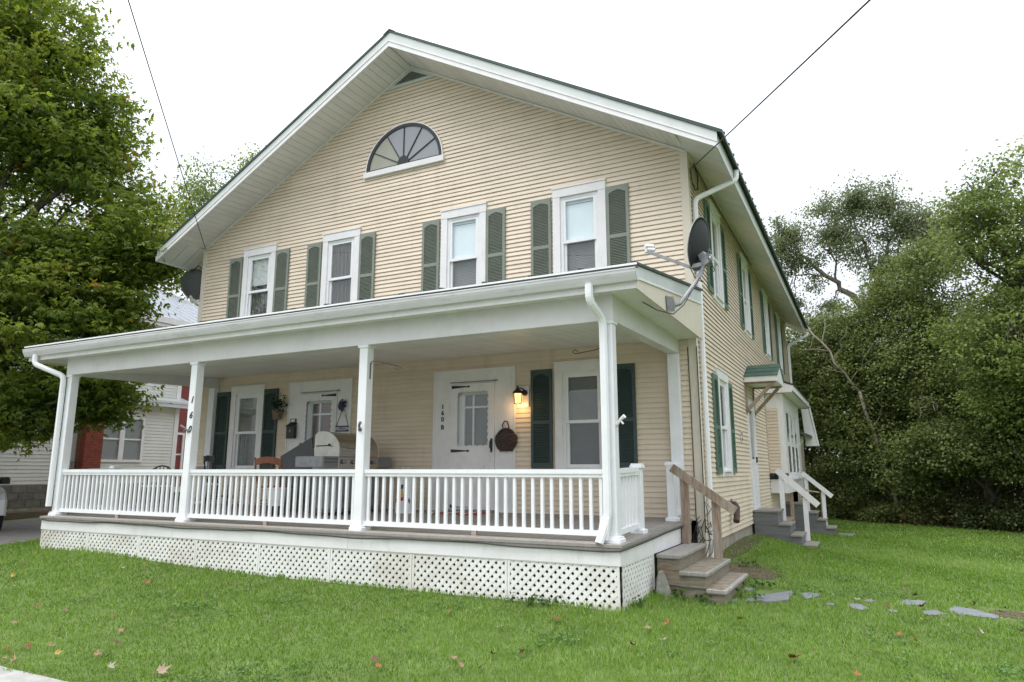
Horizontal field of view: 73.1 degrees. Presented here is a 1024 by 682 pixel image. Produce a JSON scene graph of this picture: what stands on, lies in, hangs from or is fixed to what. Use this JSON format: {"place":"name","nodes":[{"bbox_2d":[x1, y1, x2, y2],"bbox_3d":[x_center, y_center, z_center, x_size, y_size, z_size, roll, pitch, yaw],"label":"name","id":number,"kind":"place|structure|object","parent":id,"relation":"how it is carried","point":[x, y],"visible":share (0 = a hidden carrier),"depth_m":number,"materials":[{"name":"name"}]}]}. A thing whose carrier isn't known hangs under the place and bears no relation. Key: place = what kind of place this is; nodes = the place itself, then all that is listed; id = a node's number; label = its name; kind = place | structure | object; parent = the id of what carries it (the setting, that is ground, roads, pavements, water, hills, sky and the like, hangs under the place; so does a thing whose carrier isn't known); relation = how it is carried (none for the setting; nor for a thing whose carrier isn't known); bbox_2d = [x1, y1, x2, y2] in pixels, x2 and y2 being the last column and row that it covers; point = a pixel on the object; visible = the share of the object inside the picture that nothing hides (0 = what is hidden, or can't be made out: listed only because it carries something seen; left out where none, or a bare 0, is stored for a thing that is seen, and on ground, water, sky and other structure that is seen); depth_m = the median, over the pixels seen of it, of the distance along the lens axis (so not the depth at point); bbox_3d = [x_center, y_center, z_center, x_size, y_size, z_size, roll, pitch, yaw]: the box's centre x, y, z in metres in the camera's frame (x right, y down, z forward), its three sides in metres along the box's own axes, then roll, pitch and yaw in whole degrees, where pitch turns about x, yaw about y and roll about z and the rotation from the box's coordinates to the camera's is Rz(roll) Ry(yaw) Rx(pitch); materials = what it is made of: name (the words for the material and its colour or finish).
{"place":"outdoors","nodes":[
{"label":"outdoors","id":0,"kind":"place"},
{"bbox_2d":[0,518,61,544],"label":"driveway","id":1,"kind":"structure","parent":0,"point":[21,530],"depth_m":14.83,"materials":[{"name":"grey asphalt"}]},
{"bbox_2d":[0,477,10,529],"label":"parked car","id":2,"kind":"object","parent":1,"relation":"on","point":[3,496],"visible":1,"depth_m":14.76,"materials":[{"name":"silver metal"}]},
{"bbox_2d":[0,666,66,681],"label":"sidewalk","id":3,"kind":"structure","parent":0,"point":[13,676],"depth_m":5.65,"materials":[{"name":"concrete"}]},
{"bbox_2d":[395,467,412,513],"bbox_3d":[-1.767,2.480,11.476,0.320,0.745,0.140,-5,-12,26],"label":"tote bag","id":4,"kind":"object","parent":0,"point":[409,495],"visible":0.47,"depth_m":11.40,"materials":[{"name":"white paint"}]},
{"bbox_2d":[0,472,1023,681],"bbox_3d":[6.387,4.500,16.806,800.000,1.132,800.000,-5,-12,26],"label":"ground","id":5,"kind":"structure","parent":0,"point":[511,639],"depth_m":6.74,"materials":[{"name":"green plant"}]},
{"bbox_2d":[1,192,52,253],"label":"woodland tree","id":6,"kind":"object","parent":5,"relation":"on","point":[10,210],"depth_m":28.70,"materials":[{"name":"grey plant"}]},
{"bbox_2d":[3,503,178,520],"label":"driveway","id":7,"kind":"structure","parent":5,"relation":"on","point":[12,515],"depth_m":18.12,"materials":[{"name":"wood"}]},
{"bbox_2d":[0,280,197,511],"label":"neighbour house","id":8,"kind":"structure","parent":5,"relation":"on","point":[158,439],"depth_m":22.26,"materials":[{"name":"white"}]},
{"bbox_2d":[101,421,123,461],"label":"window","id":9,"kind":"structure","parent":8,"relation":"in","point":[119,439],"depth_m":21.84,"materials":[{"name":"white paint"}]},
{"bbox_2d":[120,417,145,461],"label":"window","id":10,"kind":"structure","parent":8,"relation":"in","point":[141,440],"depth_m":22.47,"materials":[{"name":"white paint"}]},
{"bbox_2d":[175,433,184,475],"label":"window","id":11,"kind":"structure","parent":8,"relation":"in","point":[183,434],"depth_m":24.87,"materials":[{"name":"white paint"}]},
{"bbox_2d":[0,0,200,462],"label":"maple tree","id":12,"kind":"object","parent":5,"relation":"on","point":[106,264],"visible":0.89,"depth_m":15.41,"materials":[{"name":"green plant"}]},
{"bbox_2d":[107,661,115,668],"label":"fallen leaf","id":13,"kind":"object","parent":5,"relation":"on","point":[111,665],"visible":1,"depth_m":5.78,"materials":[{"name":"beige plant"}]},
{"bbox_2d":[152,663,170,673],"bbox_3d":[-2.848,2.673,5.624,0.150,0.038,0.119,-2,18,-41],"label":"fallen leaf","id":14,"kind":"object","parent":5,"relation":"on","point":[162,669],"visible":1,"depth_m":5.63,"materials":[{"name":"beige plant"}]},
{"bbox_2d":[179,291,199,305],"bbox_3d":[-15.112,2.196,34.202,6.528,10.308,5.431,-5,-12,26],"label":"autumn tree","id":15,"kind":"object","parent":5,"relation":"on","point":[187,299],"depth_m":33.81,"materials":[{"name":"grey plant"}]},
{"bbox_2d":[148,142,265,285],"bbox_3d":[-12.334,-1.551,29.962,9.137,16.324,5.671,4,-11,-23],"label":"tall tree","id":16,"kind":"object","parent":5,"relation":"on","point":[196,192],"visible":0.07,"depth_m":30.19,"materials":[{"name":"green plant"}]},
{"bbox_2d":[371,654,379,660],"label":"fallen leaf","id":17,"kind":"object","parent":5,"relation":"on","point":[374,657],"visible":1,"depth_m":5.75,"materials":[{"name":"plant"}]},
{"bbox_2d":[23,29,819,611],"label":"house","id":18,"kind":"structure","parent":5,"relation":"on","point":[461,239],"depth_m":11.57,"materials":[{"name":"wood"}]},
{"bbox_2d":[141,465,171,510],"bbox_3d":[-6.643,2.733,12.891,0.468,0.816,0.557,10,-14,-42],"label":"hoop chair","id":19,"kind":"object","parent":18,"relation":"on","point":[160,466],"visible":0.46,"depth_m":12.79,"materials":[{"name":"black paint"}]},
{"bbox_2d":[128,0,205,249],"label":"overhead wire","id":20,"kind":"object","parent":18,"relation":"attached to","point":[162,112],"visible":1,"depth_m":10.57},
{"bbox_2d":[162,265,201,281],"bbox_3d":[-9.861,-1.509,18.054,7.099,0.668,0.151,-8,-13,38],"label":"overhead wire","id":21,"kind":"object","parent":18,"relation":"attached to","point":[183,271],"visible":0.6,"depth_m":16.32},
{"bbox_2d":[180,424,189,432],"bbox_3d":[-4.994,1.337,10.536,0.146,0.128,0.052,5,-12,-24],"label":"flag bracket","id":22,"kind":"object","parent":18,"relation":"attached to","point":[184,428],"visible":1,"depth_m":10.53,"materials":[{"name":"metal"}]},
{"bbox_2d":[181,269,201,299],"bbox_3d":[-7.316,-1.275,16.128,0.839,0.830,0.384,-5,-12,26],"label":"satellite dish","id":23,"kind":"object","parent":18,"relation":"attached to","point":[191,283],"visible":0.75,"depth_m":16.14,"materials":[{"name":"metal"}]},
{"bbox_2d":[189,396,193,431],"bbox_3d":[-4.918,1.125,10.585,0.072,0.552,0.008,-5,-12,26],"label":"house number","id":24,"kind":"object","parent":18,"relation":"attached to","point":[191,415],"visible":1,"depth_m":10.58,"materials":[{"name":"black metal"}]},
{"bbox_2d":[203,455,237,506],"bbox_3d":[-5.720,2.743,13.534,0.486,0.984,0.586,-9,-14,41],"label":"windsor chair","id":25,"kind":"object","parent":18,"relation":"on","point":[211,459],"visible":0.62,"depth_m":13.41,"materials":[{"name":"paint"}]},
{"bbox_2d":[226,384,265,468],"bbox_3d":[-5.475,1.836,14.393,0.985,1.802,0.265,-5,-12,26],"label":"window","id":26,"kind":"structure","parent":18,"relation":"in","point":[246,411],"depth_m":14.39,"materials":[{"name":"white paint"}]},
{"bbox_2d":[240,243,277,316],"bbox_3d":[-5.417,-1.138,14.919,0.985,1.802,0.265,-5,-12,26],"label":"window","id":27,"kind":"structure","parent":18,"relation":"in","point":[259,262],"depth_m":14.94,"materials":[{"name":"white paint"}]},
{"bbox_2d":[254,457,296,512],"bbox_3d":[-4.063,2.470,11.870,0.546,0.944,0.586,-3,-11,17],"label":"wooden chair","id":28,"kind":"object","parent":18,"relation":"on","point":[270,460],"visible":0.34,"depth_m":11.69,"materials":[{"name":"brown wood"}]},
{"bbox_2d":[267,487,286,515],"bbox_3d":[-3.874,2.635,11.340,0.340,0.440,0.340,-5,-12,26],"label":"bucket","id":29,"kind":"object","parent":18,"relation":"on","point":[273,499],"visible":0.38,"depth_m":11.23,"materials":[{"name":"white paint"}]},
{"bbox_2d":[269,391,287,419],"bbox_3d":[-4.672,1.284,13.832,0.540,0.571,0.268,-5,-12,26],"label":"potted plant","id":30,"kind":"object","parent":18,"relation":"attached to","point":[276,414],"visible":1,"depth_m":13.80,"materials":[{"name":"green plant"}]},
{"bbox_2d":[286,419,296,438],"bbox_3d":[-4.375,1.732,13.670,0.220,0.390,0.104,-5,-12,26],"label":"mailbox","id":31,"kind":"object","parent":18,"relation":"attached to","point":[291,429],"visible":1,"depth_m":13.64,"materials":[{"name":"black metal"}]},
{"bbox_2d":[279,437,313,510],"bbox_3d":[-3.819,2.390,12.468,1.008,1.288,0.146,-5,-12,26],"label":"grill","id":32,"kind":"object","parent":18,"relation":"on","point":[306,448],"visible":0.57,"depth_m":12.53,"materials":[{"name":"grey metal"}]},
{"bbox_2d":[285,378,353,452],"bbox_3d":[-3.763,1.973,13.401,1.620,2.417,0.224,-5,-12,26],"label":"door","id":33,"kind":"structure","parent":18,"relation":"in","point":[314,405],"depth_m":13.57,"materials":[{"name":"white paint"}]},
{"bbox_2d":[320,227,361,305],"bbox_3d":[-3.404,-1.327,13.911,0.985,1.802,0.265,-5,-12,26],"label":"window","id":34,"kind":"structure","parent":18,"relation":"in","point":[340,254],"depth_m":13.92,"materials":[{"name":"white paint"}]},
{"bbox_2d":[333,399,349,431],"bbox_3d":[-3.248,1.413,13.158,0.413,0.619,0.080,-5,-12,26],"label":"welcome sign","id":35,"kind":"object","parent":18,"relation":"attached to","point":[341,406],"visible":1,"depth_m":13.15,"materials":[{"name":"grey paint"}]},
{"bbox_2d":[295,431,390,514],"bbox_3d":[-2.795,2.226,11.688,0.643,1.343,1.764,-5,-12,26],"label":"grill","id":36,"kind":"object","parent":18,"relation":"on","point":[335,450],"visible":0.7,"depth_m":11.31,"materials":[{"name":"metal"}]},
{"bbox_2d":[337,476,351,507],"bbox_3d":[-2.684,2.411,11.299,0.014,0.600,0.505,-5,-12,26],"label":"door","id":37,"kind":"structure","parent":36,"relation":"in","point":[344,477],"depth_m":11.23,"materials":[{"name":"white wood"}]},
{"bbox_2d":[371,476,374,504],"bbox_3d":[-2.448,2.496,11.754,0.014,0.600,0.505,-5,-12,26],"label":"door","id":38,"kind":"structure","parent":36,"relation":"in","point":[373,477],"depth_m":11.85,"materials":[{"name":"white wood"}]},
{"bbox_2d":[358,421,361,431],"bbox_3d":[-1.988,1.115,9.021,0.052,0.128,0.146,2,-11,-11],"label":"flag bracket","id":39,"kind":"object","parent":18,"relation":"attached to","point":[359,427],"visible":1,"depth_m":9.01,"materials":[{"name":"grey metal"}]},
{"bbox_2d":[41,519,682,551],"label":"porch floor","id":40,"kind":"structure","parent":18,"relation":"attached to","point":[388,538],"depth_m":8.45,"materials":[{"name":"grey wood"}]},
{"bbox_2d":[369,361,400,378],"bbox_3d":[-1.700,0.398,9.303,0.432,0.248,0.037,4,-11,-20],"label":"plant hook","id":41,"kind":"object","parent":18,"relation":"attached to","point":[381,362],"visible":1,"depth_m":9.29,"materials":[{"name":"grey metal"}]},
{"bbox_2d":[363,122,444,179],"bbox_3d":[-2.135,-3.832,13.602,1.910,0.995,0.075,-5,-12,26],"label":"fan window","id":42,"kind":"structure","parent":18,"relation":"in","point":[408,145],"depth_m":13.59,"materials":[{"name":"grey glass"}]},
{"bbox_2d":[441,404,443,429],"bbox_3d":[-1.222,1.340,12.166,0.059,0.441,0.008,-5,-12,26],"label":"house number","id":43,"kind":"object","parent":18,"relation":"attached to","point":[442,413],"visible":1,"depth_m":12.16,"materials":[{"name":"black metal"}]},
{"bbox_2d":[431,511,490,514],"bbox_3d":[-0.855,2.808,11.285,0.900,0.012,0.500,-5,-12,26],"label":"door mat","id":44,"kind":"object","parent":18,"relation":"on","point":[458,512],"depth_m":11.25,"materials":[{"name":"brown fabric"}]},
{"bbox_2d":[440,202,486,287],"bbox_3d":[-0.847,-1.566,12.632,0.985,1.802,0.265,-5,-12,26],"label":"window","id":45,"kind":"structure","parent":18,"relation":"in","point":[463,229],"depth_m":12.64,"materials":[{"name":"white paint"}]},
{"bbox_2d":[432,366,515,512],"bbox_3d":[-0.657,1.683,11.847,1.630,2.417,0.224,-5,-12,26],"label":"door","id":46,"kind":"structure","parent":18,"relation":"in","point":[476,403],"depth_m":11.89,"materials":[{"name":"white paint"}]},
{"bbox_2d":[495,420,517,451],"bbox_3d":[-0.123,1.576,11.476,0.424,0.518,0.160,-5,-12,26],"label":"basket","id":47,"kind":"object","parent":18,"relation":"attached to","point":[505,438],"visible":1,"depth_m":11.43,"materials":[{"name":"wicker"}]},
{"bbox_2d":[512,385,528,406],"bbox_3d":[0.133,0.909,11.431,0.233,0.345,0.228,-5,-12,26],"label":"wall lantern","id":48,"kind":"object","parent":18,"relation":"attached to","point":[521,396],"depth_m":11.46,"materials":[{"name":"black metal"}]},
{"bbox_2d":[553,359,601,468],"bbox_3d":[1.168,1.214,11.068,0.985,1.802,0.265,-5,-12,26],"label":"window","id":49,"kind":"structure","parent":18,"relation":"in","point":[578,437],"depth_m":11.08,"materials":[{"name":"white paint"}]},
{"bbox_2d":[551,178,607,272],"bbox_3d":[1.170,-1.754,11.622,0.985,1.802,0.265,-5,-12,26],"label":"window","id":50,"kind":"structure","parent":18,"relation":"in","point":[579,210],"depth_m":11.62,"materials":[{"name":"white paint"}]},
{"bbox_2d":[616,414,625,426],"bbox_3d":[1.192,0.868,7.542,0.120,0.131,0.057,-8,-13,36],"label":"flag bracket","id":51,"kind":"object","parent":18,"relation":"attached to","point":[622,417],"visible":1,"depth_m":7.53,"materials":[{"name":"white metal"}]},
{"bbox_2d":[642,217,714,314],"bbox_3d":[2.123,-1.005,8.745,0.912,1.456,1.602,-2,-11,13],"label":"satellite dish","id":52,"kind":"object","parent":18,"relation":"attached to","point":[700,258],"visible":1,"depth_m":9.07,"materials":[{"name":"metal"}]},
{"bbox_2d":[687,346,712,556],"bbox_3d":[2.713,1.623,10.027,0.272,3.155,0.138,-5,-12,26],"label":"cable tangle","id":53,"kind":"object","parent":18,"relation":"attached to","point":[705,520],"visible":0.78,"depth_m":9.97,"materials":[{"name":"black rubber"}]},
{"bbox_2d":[703,199,724,308],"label":"window","id":54,"kind":"structure","parent":18,"relation":"in","point":[715,217],"depth_m":12.72,"materials":[{"name":"white paint"}]},
{"bbox_2d":[707,367,732,476],"bbox_3d":[3.567,1.416,11.900,0.265,1.802,0.985,-5,-12,26],"label":"window","id":55,"kind":"structure","parent":18,"relation":"in","point":[727,459],"depth_m":12.07,"materials":[{"name":"white paint"}]},
{"bbox_2d":[690,164,751,264],"bbox_3d":[4.291,-2.176,13.741,0.028,0.458,6.458,-5,-12,27],"label":"dangling cable","id":56,"kind":"object","parent":18,"relation":"attached to","point":[696,170],"visible":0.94,"depth_m":11.98,"materials":[{"name":"black rubber"}]},
{"bbox_2d":[730,498,739,522],"bbox_3d":[3.790,2.878,11.702,0.155,0.402,0.290,-5,-12,26],"label":"vent pipe","id":57,"kind":"object","parent":18,"relation":"attached to","point":[736,518],"visible":0.65,"depth_m":11.62,"materials":[{"name":"metal"}]},
{"bbox_2d":[734,252,751,339],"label":"window","id":58,"kind":"structure","parent":18,"relation":"in","point":[744,266],"depth_m":15.66,"materials":[{"name":"white paint"}]},
{"bbox_2d":[744,400,760,509],"bbox_3d":[5.051,2.391,14.554,0.140,2.240,0.950,-5,-12,26],"label":"side door","id":59,"kind":"structure","parent":18,"relation":"in","point":[754,472],"depth_m":14.55,"materials":[{"name":"white paint"}]},
{"bbox_2d":[756,289,770,360],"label":"window","id":60,"kind":"structure","parent":18,"relation":"in","point":[768,355],"depth_m":18.79,"materials":[{"name":"white paint"}]},
{"bbox_2d":[775,312,783,374],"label":"window","id":61,"kind":"structure","parent":18,"relation":"in","point":[777,316],"depth_m":21.50,"materials":[{"name":"white paint"}]},
{"bbox_2d":[690,0,870,169],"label":"overhead wire","id":62,"kind":"object","parent":18,"relation":"attached to","point":[831,36],"visible":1,"depth_m":7.19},
{"bbox_2d":[112,566,1023,681],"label":"clover","id":63,"kind":"object","parent":5,"relation":"on","point":[1000,668],"visible":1,"depth_m":6.47,"materials":[{"name":"green plant"}]},
{"bbox_2d":[506,558,775,610],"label":"weeds","id":64,"kind":"object","parent":5,"relation":"on","point":[545,600],"visible":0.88,"depth_m":7.79,"materials":[{"name":"green plant"}]},
{"bbox_2d":[656,570,670,597],"bbox_3d":[1.738,2.800,7.935,0.184,0.325,0.145,-1,-11,3],"label":"rock","id":65,"kind":"object","parent":5,"relation":"on","point":[662,584],"visible":0.75,"depth_m":7.88,"materials":[{"name":"grey stone"}]},
{"bbox_2d":[656,464,747,604],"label":"porch steps","id":66,"kind":"structure","parent":5,"relation":"on","point":[690,567],"depth_m":8.58,"materials":[{"name":"brown wood"}]},
{"bbox_2d":[723,536,761,558],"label":"bare soil","id":67,"kind":"structure","parent":5,"relation":"on","point":[740,548],"depth_m":11.46,"materials":[{"name":"brown soil"}]},
{"bbox_2d":[729,561,783,578],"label":"bare soil","id":68,"kind":"structure","parent":5,"relation":"on","point":[759,573],"depth_m":9.62,"materials":[{"name":"brown soil"}]},
{"bbox_2d":[744,590,793,603],"bbox_3d":[3.130,3.104,8.334,0.452,0.070,1.136,-5,-12,27],"label":"flagstone","id":69,"kind":"object","parent":5,"relation":"on","point":[771,597],"visible":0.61,"depth_m":8.18,"materials":[{"name":"stone"}]},
{"bbox_2d":[753,468,819,547],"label":"side steps","id":70,"kind":"structure","parent":5,"relation":"on","point":[771,522],"depth_m":13.85,"materials":[{"name":"grey paint"}]},
{"bbox_2d":[784,651,802,657],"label":"fallen leaf","id":71,"kind":"object","parent":5,"relation":"on","point":[791,656],"visible":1,"depth_m":5.75,"materials":[{"name":"brown plant"}]},
{"bbox_2d":[800,592,820,599],"bbox_3d":[3.643,3.134,8.409,0.230,0.079,0.468,-2,-11,9],"label":"flagstone","id":72,"kind":"object","parent":5,"relation":"on","point":[805,595],"visible":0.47,"depth_m":8.40,"materials":[{"name":"stone"}]},
{"bbox_2d":[785,471,837,534],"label":"side steps","id":73,"kind":"structure","parent":5,"relation":"on","point":[818,524],"depth_m":17.80,"materials":[{"name":"grey paint"}]},
{"bbox_2d":[838,533,855,536],"bbox_3d":[8.680,5.073,17.956,0.461,0.070,1.165,-6,-12,26],"label":"flagstone","id":74,"kind":"object","parent":5,"relation":"on","point":[850,534],"visible":0.26,"depth_m":18.01,"materials":[{"name":"stone"}]},
{"bbox_2d":[849,603,867,611],"bbox_3d":[3.988,3.102,7.975,0.201,0.072,0.432,-1,-11,5],"label":"flagstone","id":75,"kind":"object","parent":5,"relation":"on","point":[858,605],"visible":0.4,"depth_m":7.97,"materials":[{"name":"stone"}]},
{"bbox_2d":[900,599,925,605],"bbox_3d":[4.821,3.184,8.316,0.320,0.070,0.352,-6,-11,26],"label":"flagstone","id":76,"kind":"object","parent":5,"relation":"on","point":[918,602],"visible":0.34,"depth_m":8.31,"materials":[{"name":"stone"}]},
{"bbox_2d":[923,610,948,615],"bbox_3d":[4.759,3.115,7.829,0.336,0.075,0.244,3,-11,-15],"label":"flagstone","id":77,"kind":"object","parent":5,"relation":"on","point":[931,612],"visible":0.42,"depth_m":7.83,"materials":[{"name":"stone"}]},
{"bbox_2d":[949,606,998,619],"bbox_3d":[5.288,3.154,7.953,0.500,0.070,0.585,-5,-11,27],"label":"flagstone","id":78,"kind":"object","parent":5,"relation":"on","point":[967,611],"visible":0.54,"depth_m":7.91,"materials":[{"name":"stone"}]},
{"bbox_2d":[991,610,1023,618],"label":"bare soil","id":79,"kind":"structure","parent":5,"relation":"on","point":[1019,614],"depth_m":7.91,"materials":[{"name":"brown soil"}]},
{"bbox_2d":[0,0,1023,455],"label":"sky","id":80,"kind":"structure","parent":0,"point":[907,87],"materials":[{"name":"white"}]},
{"bbox_2d":[811,494,1021,531],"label":"woodland floor","id":81,"kind":"structure","parent":0,"point":[929,525],"depth_m":21.43,"materials":[{"name":"soil"}]},
{"bbox_2d":[795,351,846,473],"bbox_3d":[10.742,3.544,30.682,8.139,7.684,6.994,-5,-12,26],"label":"woodland tree","id":82,"kind":"object","parent":81,"relation":"on","point":[815,447],"depth_m":29.20,"materials":[{"name":"green plant"}]},
{"bbox_2d":[785,304,858,496],"bbox_3d":[10.477,2.542,26.518,6.011,8.259,4.672,-10,-14,42],"label":"woodland tree","id":83,"kind":"object","parent":81,"relation":"on","point":[796,357],"visible":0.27,"depth_m":25.46,"materials":[{"name":"green plant"}]},
{"bbox_2d":[808,472,874,519],"bbox_3d":[11.344,5.566,24.306,2.451,1.937,3.038,8,-13,-35],"label":"shrub","id":84,"kind":"object","parent":81,"relation":"on","point":[833,513],"visible":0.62,"depth_m":23.90,"materials":[{"name":"green plant"}]},
{"bbox_2d":[801,300,900,518],"bbox_3d":[11.231,2.158,23.601,3.168,8.023,0.423,-6,-12,29],"label":"dead tree","id":85,"kind":"object","parent":81,"relation":"on","point":[858,390],"visible":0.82,"depth_m":23.58,"materials":[{"name":"brown wood"}]},
{"bbox_2d":[761,168,957,501],"bbox_3d":[13.810,-0.148,27.093,8.244,13.843,3.466,-5,-12,26],"label":"tall tree","id":86,"kind":"object","parent":81,"relation":"on","point":[900,220],"visible":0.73,"depth_m":27.75,"materials":[{"name":"green plant"}]},
{"bbox_2d":[830,474,911,522],"bbox_3d":[12.037,5.309,22.922,2.685,1.821,2.614,1,-11,-3],"label":"shrub","id":87,"kind":"object","parent":81,"relation":"on","point":[872,515],"visible":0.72,"depth_m":22.88,"materials":[{"name":"green plant"}]},
{"bbox_2d":[792,265,962,499],"bbox_3d":[12.396,1.772,24.234,5.839,9.023,4.787,-5,-12,26],"label":"woodland tree","id":88,"kind":"object","parent":81,"relation":"on","point":[859,433],"visible":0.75,"depth_m":23.92,"materials":[{"name":"green plant"}]},
{"bbox_2d":[841,460,920,511],"bbox_3d":[13.215,5.254,24.320,3.072,2.521,3.520,8,-13,-38],"label":"shrub","id":89,"kind":"object","parent":81,"relation":"on","point":[878,491],"visible":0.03,"depth_m":24.25,"materials":[{"name":"green plant"}]},
{"bbox_2d":[803,301,1010,498],"bbox_3d":[15.460,2.483,27.594,10.523,8.832,7.148,-5,-12,26],"label":"woodland tree","id":90,"kind":"object","parent":81,"relation":"on","point":[909,425],"visible":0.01,"depth_m":26.79,"materials":[{"name":"green plant"}]},
{"bbox_2d":[808,343,1023,506],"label":"woodland","id":91,"kind":"object","parent":81,"relation":"on","point":[931,494],"visible":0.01,"depth_m":31.36,"materials":[{"name":"green plant"}]},
{"bbox_2d":[867,480,969,525],"bbox_3d":[12.850,5.214,21.823,2.988,1.670,2.148,-5,-12,26],"label":"shrub","id":92,"kind":"object","parent":81,"relation":"on","point":[922,514],"visible":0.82,"depth_m":21.40,"materials":[{"name":"green plant"}]},
{"bbox_2d":[844,224,1022,511],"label":"woodland tree","id":93,"kind":"object","parent":81,"relation":"on","point":[927,382],"visible":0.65,"depth_m":22.32,"materials":[{"name":"green plant"}]},
{"bbox_2d":[918,396,939,420],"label":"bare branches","id":94,"kind":"object","parent":93,"relation":"hanging from","point":[932,405],"visible":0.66,"depth_m":21.33,"materials":[{"name":"grey wood"}]},
{"bbox_2d":[866,405,1023,511],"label":"woodland tree","id":95,"kind":"object","parent":81,"relation":"on","point":[968,453],"visible":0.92,"depth_m":19.98,"materials":[{"name":"green plant"}]},
{"bbox_2d":[899,475,1019,521],"bbox_3d":[14.220,4.796,21.934,3.333,2.471,2.837,-5,-12,26],"label":"shrub","id":96,"kind":"object","parent":81,"relation":"on","point":[965,487],"visible":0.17,"depth_m":21.57,"materials":[{"name":"green plant"}]},
{"bbox_2d":[905,283,1023,472],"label":"woodland tree","id":97,"kind":"object","parent":81,"relation":"on","point":[1008,407],"visible":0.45,"depth_m":19.34,"materials":[{"name":"green plant"}]},
{"bbox_2d":[910,135,1023,398],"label":"tall tree","id":98,"kind":"object","parent":81,"relation":"on","point":[989,212],"visible":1,"depth_m":18.75,"materials":[{"name":"green plant"}]},
{"bbox_2d":[933,491,1011,529],"bbox_3d":[13.668,5.081,20.259,2.253,1.316,2.250,-5,-12,26],"label":"shrub","id":99,"kind":"object","parent":81,"relation":"on","point":[968,513],"visible":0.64,"depth_m":20.01,"materials":[{"name":"green plant"}]},
{"bbox_2d":[949,204,1023,489],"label":"woodland tree","id":100,"kind":"object","parent":81,"relation":"on","point":[990,275],"visible":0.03,"depth_m":22.29,"materials":[{"name":"green plant"}]},
{"bbox_2d":[958,474,1023,506],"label":"shrub","id":101,"kind":"object","parent":81,"relation":"on","point":[1011,494],"visible":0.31,"depth_m":20.44,"materials":[{"name":"green plant"}]},
{"bbox_2d":[968,495,1023,532],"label":"shrub","id":102,"kind":"object","parent":81,"relation":"on","point":[1013,516],"visible":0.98,"depth_m":19.16,"materials":[{"name":"green plant"}]}
]}

